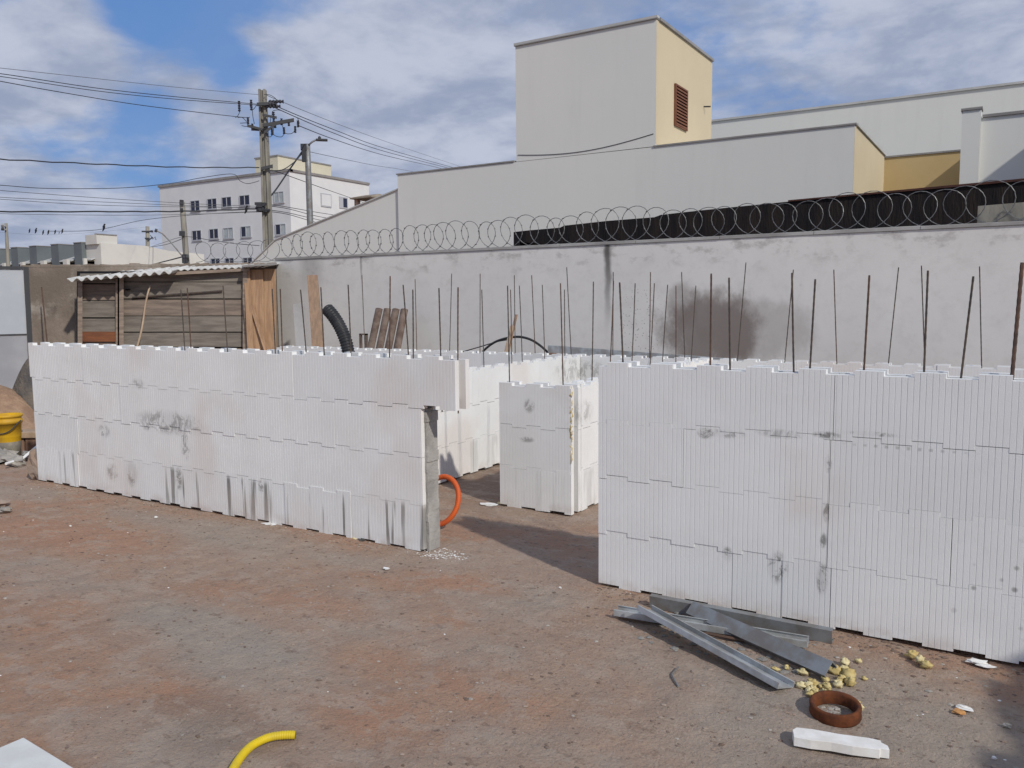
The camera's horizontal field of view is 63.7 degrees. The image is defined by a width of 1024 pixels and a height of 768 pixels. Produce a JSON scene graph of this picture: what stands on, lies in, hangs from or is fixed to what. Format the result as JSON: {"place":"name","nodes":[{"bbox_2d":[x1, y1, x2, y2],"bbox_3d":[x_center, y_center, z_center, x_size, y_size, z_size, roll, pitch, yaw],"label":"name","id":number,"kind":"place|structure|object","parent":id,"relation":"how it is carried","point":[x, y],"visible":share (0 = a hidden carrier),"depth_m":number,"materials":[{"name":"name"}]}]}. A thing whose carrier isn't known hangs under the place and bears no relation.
{"place":"outdoors","nodes":[
{"label":"outdoors","id":0,"kind":"place"},
{"bbox_2d":[0,248,11,265],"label":"terrace house","id":1,"kind":"structure","parent":0,"point":[2,256],"depth_m":57.35,"materials":[{"name":"grey stone"}]},
{"bbox_2d":[10,247,29,269],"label":"terrace house","id":2,"kind":"structure","parent":0,"point":[20,256],"depth_m":56.20,"materials":[{"name":"grey stone"}]},
{"bbox_2d":[25,438,35,450],"bbox_3d":[-5.116,0.655,8.893,0.170,0.176,0.180,-1,6,0],"label":"clay block","id":3,"kind":"object","parent":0,"point":[30,443],"depth_m":8.80,"materials":[{"name":"brick"}]},
{"bbox_2d":[21,429,35,437],"bbox_3d":[-5.197,0.535,8.881,0.320,0.060,0.240,-1,6,0],"label":"wooden board","id":4,"kind":"object","parent":3,"relation":"on","point":[27,433],"visible":0.26,"depth_m":8.76,"materials":[{"name":"wood"}]},
{"bbox_2d":[28,245,51,264],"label":"terrace house","id":5,"kind":"structure","parent":0,"point":[39,254],"depth_m":55.03,"materials":[{"name":"paint"}]},
{"bbox_2d":[50,244,74,264],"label":"terrace house","id":6,"kind":"structure","parent":0,"point":[62,253],"depth_m":53.68,"materials":[{"name":"paint"}]},
{"bbox_2d":[0,335,1023,767],"bbox_3d":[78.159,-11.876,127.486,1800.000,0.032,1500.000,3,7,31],"label":"ground","id":7,"kind":"structure","parent":0,"point":[44,699],"depth_m":3.64,"materials":[{"name":"red soil"}]},
{"bbox_2d":[1,223,14,335],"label":"utility pole","id":8,"kind":"object","parent":7,"relation":"on","point":[5,225],"visible":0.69,"depth_m":40.52,"materials":[{"name":"concrete"}]},
{"bbox_2d":[0,448,18,460],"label":"cement lump","id":9,"kind":"object","parent":7,"relation":"on","point":[9,454],"visible":0.53,"depth_m":8.33,"materials":[{"name":"concrete"}]},
{"bbox_2d":[0,412,22,455],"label":"bucket","id":10,"kind":"object","parent":7,"relation":"on","point":[10,430],"visible":0.87,"depth_m":8.52,"materials":[{"name":"yellow"}]},
{"bbox_2d":[5,456,25,467],"bbox_3d":[-4.935,0.773,8.198,0.261,0.109,0.152,3,7,31],"label":"cement lump","id":11,"kind":"object","parent":7,"relation":"on","point":[18,462],"visible":0.97,"depth_m":8.15,"materials":[{"name":"concrete"}]},
{"bbox_2d":[0,266,32,388],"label":"hoarding panel","id":12,"kind":"object","parent":7,"relation":"on","point":[15,317],"visible":0.77,"depth_m":11.96,"materials":[{"name":"metal"}]},
{"bbox_2d":[0,385,34,428],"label":"sand heap","id":13,"kind":"object","parent":7,"relation":"on","point":[11,400],"visible":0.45,"depth_m":10.14,"materials":[{"name":"sand"}]},
{"bbox_2d":[13,358,33,409],"bbox_3d":[-6.151,0.116,10.570,1.240,0.993,0.895,3,7,31],"label":"sand heap","id":14,"kind":"object","parent":7,"relation":"on","point":[22,387],"visible":0.23,"depth_m":10.34,"materials":[{"name":"sand"}]},
{"bbox_2d":[27,448,37,479],"bbox_3d":[-4.378,0.739,7.595,0.178,0.359,0.152,0,6,3],"label":"stone lump","id":15,"kind":"object","parent":7,"relation":"on","point":[32,467],"visible":0.44,"depth_m":7.54,"materials":[{"name":"stone"}]},
{"bbox_2d":[0,738,71,767],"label":"white sheet","id":16,"kind":"object","parent":7,"relation":"on","point":[22,753],"visible":1,"depth_m":2.85,"materials":[{"name":"plastic"}]},
{"bbox_2d":[73,242,94,264],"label":"terrace house","id":17,"kind":"structure","parent":7,"relation":"on","point":[80,257],"depth_m":52.24,"materials":[{"name":"paint"}]},
{"bbox_2d":[136,285,150,345],"bbox_3d":[-6.003,-0.628,13.199,0.076,1.902,0.625,2,6,25],"label":"wooden stick","id":18,"kind":"object","parent":7,"relation":"on","point":[141,329],"visible":0.54,"depth_m":13.27,"materials":[{"name":"wood"}]},
{"bbox_2d":[85,233,203,264],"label":"end house","id":19,"kind":"structure","parent":7,"relation":"on","point":[107,249],"depth_m":52.86,"materials":[{"name":"paint"}]},
{"bbox_2d":[21,262,278,348],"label":"rendered wall","id":20,"kind":"structure","parent":7,"relation":"on","point":[59,288],"depth_m":14.10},
{"bbox_2d":[195,239,279,262],"bbox_3d":[-4.704,-2.286,14.118,1.466,0.390,0.137,-1,6,-1],"label":"razor wire","id":21,"kind":"object","parent":20,"relation":"on","point":[239,253],"visible":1,"depth_m":14.12,"materials":[{"name":"metal"}]},
{"bbox_2d":[154,200,189,263],"bbox_3d":[-15.729,-5.340,38.415,1.589,6.425,0.461,-4,7,-31],"label":"utility pole","id":22,"kind":"object","parent":7,"relation":"on","point":[185,247],"visible":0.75,"depth_m":38.44,"materials":[{"name":"concrete"}]},
{"bbox_2d":[67,263,278,349],"bbox_3d":[-5.521,-0.702,13.683,3.569,2.615,0.980,-1,6,0],"label":"plank lean to","id":23,"kind":"object","parent":7,"relation":"on","point":[110,306],"visible":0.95,"depth_m":13.50,"materials":[{"name":"brown wood"}]},
{"bbox_2d":[33,481,421,560],"bbox_3d":[-2.434,0.983,6.287,4.402,0.028,0.177,3,7,31],"label":"wall foot rubble","id":24,"kind":"object","parent":7,"relation":"on","point":[395,555],"depth_m":5.93,"materials":[{"name":"stone"}]},
{"bbox_2d":[28,342,469,550],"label":"foam block wall","id":25,"kind":"structure","parent":7,"relation":"on","point":[333,442],"depth_m":5.93,"materials":[{"name":"plastic"}]},
{"bbox_2d":[389,276,390,357],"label":"rebar","id":26,"kind":"object","parent":25,"relation":"on","point":[389,311],"visible":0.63,"depth_m":5.29,"materials":[{"name":"metal"}]},
{"bbox_2d":[412,290,413,358],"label":"rebar","id":27,"kind":"object","parent":25,"relation":"on","point":[413,318],"visible":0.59,"depth_m":5.18,"materials":[{"name":"metal"}]},
{"bbox_2d":[457,287,458,412],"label":"rebar","id":28,"kind":"object","parent":25,"relation":"attached to","point":[458,324],"visible":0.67,"depth_m":5.03,"materials":[{"name":"metal"}]},
{"bbox_2d":[244,271,253,348],"bbox_3d":[-4.246,-0.776,13.363,0.109,2.124,0.286,-3,6,-21],"label":"timber plank","id":29,"kind":"object","parent":7,"relation":"on","point":[249,319],"visible":0.56,"depth_m":13.35,"materials":[{"name":"orange wood"}]},
{"bbox_2d":[250,270,264,349],"bbox_3d":[-4.127,-0.788,13.403,0.204,2.137,0.274,-2,6,-11],"label":"timber plank","id":30,"kind":"object","parent":7,"relation":"on","point":[257,288],"visible":0.56,"depth_m":13.39,"materials":[{"name":"orange wood"}]},
{"bbox_2d":[252,304,267,349],"bbox_3d":[-3.956,-0.497,13.293,0.662,1.582,0.055,2,6,27],"label":"timber plank","id":31,"kind":"object","parent":7,"relation":"on","point":[259,329],"visible":0.45,"depth_m":13.33,"materials":[{"name":"orange wood"}]},
{"bbox_2d":[229,730,295,767],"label":"yellow conduit","id":32,"kind":"object","parent":7,"relation":"on","point":[246,750],"visible":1,"depth_m":2.94,"materials":[{"name":"plastic"}]},
{"bbox_2d":[158,155,369,263],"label":"apartment block","id":33,"kind":"structure","parent":7,"relation":"on","point":[223,193],"depth_m":66.11,"materials":[{"name":"white paint"}]},
{"bbox_2d":[192,230,201,241],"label":"window","id":34,"kind":"structure","parent":33,"relation":"in","point":[196,233],"depth_m":68.11,"materials":[{"name":"grey"}]},
{"bbox_2d":[207,198,216,209],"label":"window","id":35,"kind":"structure","parent":33,"relation":"in","point":[213,200],"depth_m":66.79,"materials":[{"name":"grey"}]},
{"bbox_2d":[209,228,218,239],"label":"window","id":36,"kind":"structure","parent":33,"relation":"in","point":[213,233],"depth_m":67.01,"materials":[{"name":"grey"}]},
{"bbox_2d":[221,196,231,207],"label":"window","id":37,"kind":"structure","parent":33,"relation":"in","point":[226,201],"depth_m":65.90,"materials":[{"name":"grey"}]},
{"bbox_2d":[223,227,233,239],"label":"window","id":38,"kind":"structure","parent":33,"relation":"in","point":[228,233],"depth_m":66.13,"materials":[{"name":"grey"}]},
{"bbox_2d":[239,194,250,206],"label":"window","id":39,"kind":"structure","parent":33,"relation":"in","point":[244,200],"depth_m":64.82,"materials":[{"name":"grey"}]},
{"bbox_2d":[240,226,251,237],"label":"window","id":40,"kind":"structure","parent":33,"relation":"in","point":[245,230],"depth_m":65.04,"materials":[{"name":"grey"}]},
{"bbox_2d":[273,191,284,203],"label":"window","id":41,"kind":"structure","parent":33,"relation":"in","point":[278,197],"depth_m":62.84,"materials":[{"name":"grey"}]},
{"bbox_2d":[275,224,285,235],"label":"window","id":42,"kind":"structure","parent":33,"relation":"in","point":[280,229],"depth_m":63.05,"materials":[{"name":"grey"}]},
{"bbox_2d":[320,193,331,207],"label":"window","id":43,"kind":"structure","parent":33,"relation":"in","point":[326,201],"depth_m":65.46,"materials":[{"name":"grey"}]},
{"bbox_2d":[339,196,347,208],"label":"window","id":44,"kind":"structure","parent":33,"relation":"in","point":[343,201],"depth_m":67.14,"materials":[{"name":"grey"}]},
{"bbox_2d":[235,89,298,249],"bbox_3d":[-8.242,-5.595,28.271,2.058,8.810,0.614,-1,6,-6],"label":"utility pole","id":45,"kind":"object","parent":7,"relation":"on","point":[264,206],"visible":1,"depth_m":28.02,"materials":[{"name":"concrete"}]},
{"bbox_2d":[0,190,241,205],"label":"overhead wire","id":46,"kind":"object","parent":45,"relation":"attached to","point":[119,199],"visible":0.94,"depth_m":25.46,"materials":[{"name":"grey metal"}]},
{"bbox_2d":[0,81,249,117],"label":"overhead wire","id":47,"kind":"object","parent":45,"relation":"attached to","point":[116,101],"visible":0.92,"depth_m":24.20,"materials":[{"name":"grey"}]},
{"bbox_2d":[0,76,249,104],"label":"overhead wire","id":48,"kind":"object","parent":45,"relation":"attached to","point":[118,93],"visible":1,"depth_m":24.14,"materials":[{"name":"grey"}]},
{"bbox_2d":[0,73,253,103],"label":"overhead wire","id":49,"kind":"object","parent":45,"relation":"attached to","point":[122,91],"visible":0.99,"depth_m":24.19,"materials":[{"name":"grey"}]},
{"bbox_2d":[0,197,254,208],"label":"overhead wire","id":50,"kind":"object","parent":45,"relation":"attached to","point":[119,202],"visible":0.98,"depth_m":25.37,"materials":[{"name":"grey metal"}]},
{"bbox_2d":[0,199,254,207],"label":"overhead wire","id":51,"kind":"object","parent":45,"relation":"attached to","point":[114,205],"visible":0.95,"depth_m":25.23,"materials":[{"name":"grey metal"}]},
{"bbox_2d":[0,208,255,212],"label":"overhead wire","id":52,"kind":"object","parent":45,"relation":"attached to","point":[130,211],"visible":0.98,"depth_m":25.76,"materials":[{"name":"grey"}]},
{"bbox_2d":[0,174,257,188],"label":"overhead wire","id":53,"kind":"object","parent":45,"relation":"attached to","point":[123,187],"visible":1,"depth_m":25.23,"materials":[{"name":"grey"}]},
{"bbox_2d":[0,158,258,167],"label":"overhead wire","id":54,"kind":"object","parent":45,"relation":"attached to","point":[124,165],"visible":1,"depth_m":24.84,"materials":[{"name":"grey"}]},
{"bbox_2d":[2,68,257,94],"bbox_3d":[-11.188,-8.702,23.843,0.719,1.358,9.878,3,6,28],"label":"overhead wire","id":55,"kind":"object","parent":45,"relation":"attached to","point":[124,81],"visible":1,"depth_m":24.11,"materials":[{"name":"grey metal"}]},
{"bbox_2d":[276,108,446,167],"bbox_3d":[-6.501,-15.829,58.140,1.423,6.639,61.326,0,6,5],"label":"overhead wire","id":56,"kind":"object","parent":45,"relation":"attached to","point":[347,138],"visible":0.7,"depth_m":39.76,"materials":[{"name":"grey"}]},
{"bbox_2d":[281,108,449,166],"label":"overhead wire","id":57,"kind":"object","parent":45,"relation":"attached to","point":[351,136],"visible":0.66,"depth_m":40.75,"materials":[{"name":"grey"}]},
{"bbox_2d":[263,269,275,349],"bbox_3d":[-3.946,-0.800,13.443,0.202,2.150,0.231,-1,6,0],"label":"timber plank","id":58,"kind":"object","parent":7,"relation":"on","point":[269,279],"visible":0.56,"depth_m":13.43,"materials":[{"name":"orange wood"}]},
{"bbox_2d":[293,303,306,346],"bbox_3d":[-3.164,-0.420,12.417,0.172,1.587,0.811,-2,6,-18],"label":"fibre sheet","id":59,"kind":"object","parent":7,"relation":"on","point":[298,326],"visible":0.45,"depth_m":12.57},
{"bbox_2d":[300,136,327,224],"bbox_3d":[-7.456,-5.483,31.608,0.972,7.908,0.501,-1,6,-2],"label":"street lamp","id":60,"kind":"object","parent":7,"relation":"on","point":[306,154],"visible":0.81,"depth_m":31.37,"materials":[{"name":"metal"}]},
{"bbox_2d":[307,275,322,346],"bbox_3d":[-2.954,-0.644,12.483,0.186,2.025,0.778,-3,6,-22],"label":"timber plank","id":61,"kind":"object","parent":7,"relation":"on","point":[315,313],"visible":0.52,"depth_m":12.57,"materials":[{"name":"wood"}]},
{"bbox_2d":[350,194,381,205],"bbox_3d":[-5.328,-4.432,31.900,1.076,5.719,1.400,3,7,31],"label":"tiled kiosk","id":62,"kind":"object","parent":7,"relation":"on","point":[358,199],"visible":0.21,"depth_m":31.27,"materials":[{"name":"tile"}]},
{"bbox_2d":[368,308,382,348],"bbox_3d":[-2.129,-0.365,12.168,0.127,1.511,0.795,2,6,20],"label":"timber plank","id":63,"kind":"object","parent":7,"relation":"on","point":[375,327],"visible":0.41,"depth_m":12.30,"materials":[{"name":"wood"}]},
{"bbox_2d":[376,308,388,348],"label":"timber plank","id":64,"kind":"object","parent":7,"relation":"on","point":[383,330],"visible":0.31,"depth_m":12.21,"materials":[{"name":"wood"}]},
{"bbox_2d":[385,308,399,348],"bbox_3d":[-1.839,-0.345,11.985,0.125,1.506,0.820,1,6,18],"label":"timber plank","id":65,"kind":"object","parent":7,"relation":"on","point":[394,316],"visible":0.35,"depth_m":12.13,"materials":[{"name":"wood"}]},
{"bbox_2d":[393,308,407,348],"bbox_3d":[-1.692,-0.335,11.894,0.126,1.503,0.834,1,6,16],"label":"timber plank","id":66,"kind":"object","parent":7,"relation":"on","point":[399,333],"visible":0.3,"depth_m":12.03,"materials":[{"name":"wood"}]},
{"bbox_2d":[438,474,460,526],"bbox_3d":[-0.507,0.826,5.831,0.343,0.354,0.188,3,7,31],"label":"coiled conduit","id":67,"kind":"object","parent":7,"relation":"on","point":[453,513],"visible":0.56,"depth_m":5.75,"materials":[{"name":"orange plastic"}]},
{"bbox_2d":[436,355,579,483],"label":"foam block wall","id":68,"kind":"structure","parent":7,"relation":"on","point":[469,440],"depth_m":7.77,"materials":[{"name":"plastic"}]},
{"bbox_2d":[323,304,354,352],"bbox_3d":[-1.260,0.142,6.384,0.468,1.514,0.104,3,7,31],"label":"corrugated hose","id":69,"kind":"object","parent":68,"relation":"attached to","point":[331,314],"visible":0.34,"depth_m":6.33,"materials":[{"name":"black plastic"}]},
{"bbox_2d":[499,358,708,514],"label":"foam block wall","id":70,"kind":"structure","parent":7,"relation":"on","point":[548,447],"depth_m":6.21,"materials":[{"name":"plastic"}]},
{"bbox_2d":[507,286,509,381],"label":"rebar","id":71,"kind":"object","parent":70,"relation":"on","point":[508,333],"visible":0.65,"depth_m":6.32,"materials":[{"name":"metal"}]},
{"bbox_2d":[560,283,563,384],"bbox_3d":[0.373,-0.178,6.097,0.034,1.129,0.011,2,6,20],"label":"rebar","id":72,"kind":"object","parent":70,"relation":"attached to","point":[561,334],"visible":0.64,"depth_m":6.08,"materials":[{"name":"metal"}]},
{"bbox_2d":[591,282,593,380],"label":"rebar","id":73,"kind":"object","parent":70,"relation":"in","point":[592,332],"visible":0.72,"depth_m":6.44,"materials":[{"name":"metal"}]},
{"bbox_2d":[251,15,1023,262],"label":"hall building","id":74,"kind":"structure","parent":7,"relation":"on","point":[595,88],"depth_m":19.66,"materials":[{"name":"grey paint"}]},
{"bbox_2d":[275,221,1023,368],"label":"boundary wall","id":75,"kind":"structure","parent":7,"relation":"on","point":[951,258],"depth_m":10.13,"materials":[{"name":"concrete"}]},
{"bbox_2d":[280,180,1023,256],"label":"razor wire","id":76,"kind":"object","parent":75,"relation":"on","point":[660,220],"visible":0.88,"depth_m":10.47,"materials":[{"name":"metal"}]},
{"bbox_2d":[977,202,1023,222],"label":"concrete slab","id":77,"kind":"structure","parent":75,"relation":"attached to","point":[990,213],"depth_m":8.72,"materials":[{"name":"concrete"}]},
{"bbox_2d":[276,346,1023,381],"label":"foam block wall","id":78,"kind":"structure","parent":7,"relation":"on","point":[491,358],"depth_m":9.06,"materials":[{"name":"plastic"}]},
{"bbox_2d":[833,270,836,363],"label":"rebar","id":79,"kind":"object","parent":78,"relation":"attached to","point":[835,316],"visible":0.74,"depth_m":8.04,"materials":[{"name":"metal"}]},
{"bbox_2d":[888,267,898,362],"bbox_3d":[3.599,-0.470,7.807,0.088,1.262,0.015,1,6,17],"label":"rebar","id":80,"kind":"object","parent":78,"relation":"attached to","point":[893,315],"visible":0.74,"depth_m":7.78,"materials":[{"name":"metal"}]},
{"bbox_2d":[979,266,981,367],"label":"rebar","id":81,"kind":"object","parent":78,"relation":"attached to","point":[980,315],"visible":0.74,"depth_m":7.40,"materials":[{"name":"metal"}]},
{"bbox_2d":[614,605,808,647],"bbox_3d":[0.937,1.158,3.953,0.918,0.030,0.075,2,6,26],"label":"metal channel","id":82,"kind":"object","parent":7,"relation":"on","point":[800,640],"visible":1,"depth_m":3.93,"materials":[{"name":"metal"}]},
{"bbox_2d":[636,605,794,688],"bbox_3d":[0.879,1.157,3.682,0.108,0.110,0.843,-4,7,-33],"label":"metal channel","id":83,"kind":"object","parent":7,"relation":"on","point":[766,674],"visible":1,"depth_m":3.63,"materials":[{"name":"metal"}]},
{"bbox_2d":[704,632,743,642],"bbox_3d":[0.940,1.183,3.874,0.297,0.016,0.040,2,6,20],"label":"steel rod","id":84,"kind":"object","parent":7,"relation":"on","point":[723,636],"visible":0.53,"depth_m":3.85,"materials":[{"name":"metal"}]},
{"bbox_2d":[637,612,816,676],"bbox_3d":[1.024,1.199,3.857,0.772,0.023,0.514,3,7,31],"label":"channel rubble","id":85,"kind":"object","parent":7,"relation":"on","point":[675,648],"visible":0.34,"depth_m":3.76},
{"bbox_2d":[649,593,833,643],"bbox_3d":[1.100,1.142,4.034,0.896,0.069,0.043,3,7,32],"label":"metal channel","id":86,"kind":"object","parent":7,"relation":"on","point":[819,633],"visible":0.89,"depth_m":3.96,"materials":[{"name":"metal"}]},
{"bbox_2d":[686,601,836,676],"bbox_3d":[1.113,1.161,3.773,0.079,0.084,0.814,-4,7,-32],"label":"metal channel","id":87,"kind":"object","parent":7,"relation":"on","point":[815,664],"visible":0.96,"depth_m":3.70,"materials":[{"name":"metal"}]},
{"bbox_2d":[514,178,1023,245],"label":"covered shelter","id":88,"kind":"object","parent":7,"relation":"on","point":[954,201],"visible":0.34,"depth_m":11.33,"materials":[{"name":"black"}]},
{"bbox_2d":[597,587,1023,676],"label":"wall foot rubble","id":89,"kind":"object","parent":7,"relation":"on","point":[944,652],"depth_m":3.76,"materials":[{"name":"soil"}]},
{"bbox_2d":[598,360,1023,663],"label":"foam block wall","id":90,"kind":"structure","parent":7,"relation":"on","point":[881,503],"depth_m":3.91,"materials":[{"name":"plastic"}]},
{"bbox_2d":[619,282,623,361],"bbox_3d":[0.599,-0.156,4.471,0.042,0.787,0.013,0,6,4],"label":"rebar","id":91,"kind":"object","parent":90,"relation":"attached to","point":[621,321],"visible":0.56,"depth_m":4.45,"materials":[{"name":"metal"}]},
{"bbox_2d":[709,274,711,364],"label":"rebar","id":92,"kind":"object","parent":90,"relation":"attached to","point":[710,317],"visible":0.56,"depth_m":4.19,"materials":[{"name":"metal"}]},
{"bbox_2d":[728,278,730,369],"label":"rebar","id":93,"kind":"object","parent":90,"relation":"attached to","point":[729,324],"visible":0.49,"depth_m":4.16,"materials":[{"name":"metal"}]},
{"bbox_2d":[791,273,794,372],"bbox_3d":[1.372,-0.132,4.014,0.014,0.814,0.052,-4,7,-34],"label":"rebar","id":94,"kind":"object","parent":90,"relation":"on","point":[792,306],"visible":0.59,"depth_m":4.00,"materials":[{"name":"metal"}]},
{"bbox_2d":[809,279,815,367],"bbox_3d":[1.439,-0.113,3.969,0.032,0.779,0.011,2,6,24],"label":"rebar","id":95,"kind":"object","parent":90,"relation":"attached to","point":[812,326],"visible":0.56,"depth_m":3.94,"materials":[{"name":"metal"}]},
{"bbox_2d":[863,275,869,369],"bbox_3d":[1.644,-0.109,3.840,0.028,0.791,0.011,5,8,44],"label":"rebar","id":96,"kind":"object","parent":90,"relation":"attached to","point":[866,325],"visible":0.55,"depth_m":3.82,"materials":[{"name":"metal"}]},
{"bbox_2d":[923,270,928,371],"bbox_3d":[1.863,-0.107,3.719,0.011,0.805,0.029,2,6,19],"label":"rebar","id":97,"kind":"object","parent":90,"relation":"attached to","point":[925,328],"visible":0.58,"depth_m":3.70,"materials":[{"name":"metal"}]},
{"bbox_2d":[960,276,974,377],"bbox_3d":[1.986,-0.083,3.627,0.014,0.775,0.064,-5,7,-39],"label":"rebar","id":98,"kind":"object","parent":90,"relation":"attached to","point":[967,326],"visible":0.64,"depth_m":3.60,"materials":[{"name":"metal"}]},
{"bbox_2d":[1010,262,1023,379],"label":"rebar","id":99,"kind":"object","parent":90,"relation":"attached to","point":[1017,317],"visible":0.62,"depth_m":3.51,"materials":[{"name":"metal"}]},
{"bbox_2d":[809,690,861,727],"bbox_3d":[1.233,1.239,3.141,0.188,0.062,0.190,3,7,31],"label":"rusty ring","id":100,"kind":"object","parent":7,"relation":"on","point":[850,702],"visible":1,"depth_m":3.12,"materials":[{"name":"metal"}]},
{"bbox_2d":[792,728,888,758],"bbox_3d":[1.157,1.267,2.907,0.315,0.034,0.081,1,6,18],"label":"foam strip","id":101,"kind":"object","parent":7,"relation":"on","point":[836,742],"visible":1,"depth_m":2.89,"materials":[{"name":"plastic"}]},
{"bbox_2d":[841,668,855,677],"bbox_3d":[1.406,1.213,3.453,0.070,0.053,0.049,3,7,31],"label":"foam lump","id":102,"kind":"object","parent":7,"relation":"on","point":[847,672],"visible":0.67,"depth_m":3.44,"materials":[{"name":"plastic"}]},
{"bbox_3d":[0.557,0.072,10.415,0.180,0.933,0.190,3,7,31],"label":"block stack","id":103,"kind":"object","parent":7,"relation":"on","visible":0},
{"bbox_2d":[482,336,548,352],"bbox_3d":[0.038,-0.467,10.765,1.175,0.333,0.032,3,7,31],"label":"arched pipe","id":104,"kind":"object","parent":103,"relation":"attached to","point":[505,338],"visible":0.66,"depth_m":10.72,"materials":[{"name":"black plastic"}]},
{"bbox_2d":[548,345,743,360],"bbox_3d":[1.526,-0.335,9.781,2.477,0.205,0.061,3,7,31],"label":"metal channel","id":105,"kind":"object","parent":103,"relation":"on","point":[568,350],"visible":0.48,"depth_m":9.99,"materials":[{"name":"metal"}]},
{"bbox_2d":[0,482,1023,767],"bbox_3d":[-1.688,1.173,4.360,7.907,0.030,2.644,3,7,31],"label":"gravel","id":106,"kind":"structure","parent":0,"point":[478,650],"depth_m":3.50,"materials":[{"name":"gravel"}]},
{"bbox_2d":[0,0,1023,248],"label":"sky","id":107,"kind":"structure","parent":0,"point":[433,78],"materials":[{"name":"blue"}]},
{"bbox_2d":[441,493,596,572],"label":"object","id":108,"kind":"structure","parent":0,"point":[537,563],"depth_m":5.60,"materials":[{"name":"stone"}]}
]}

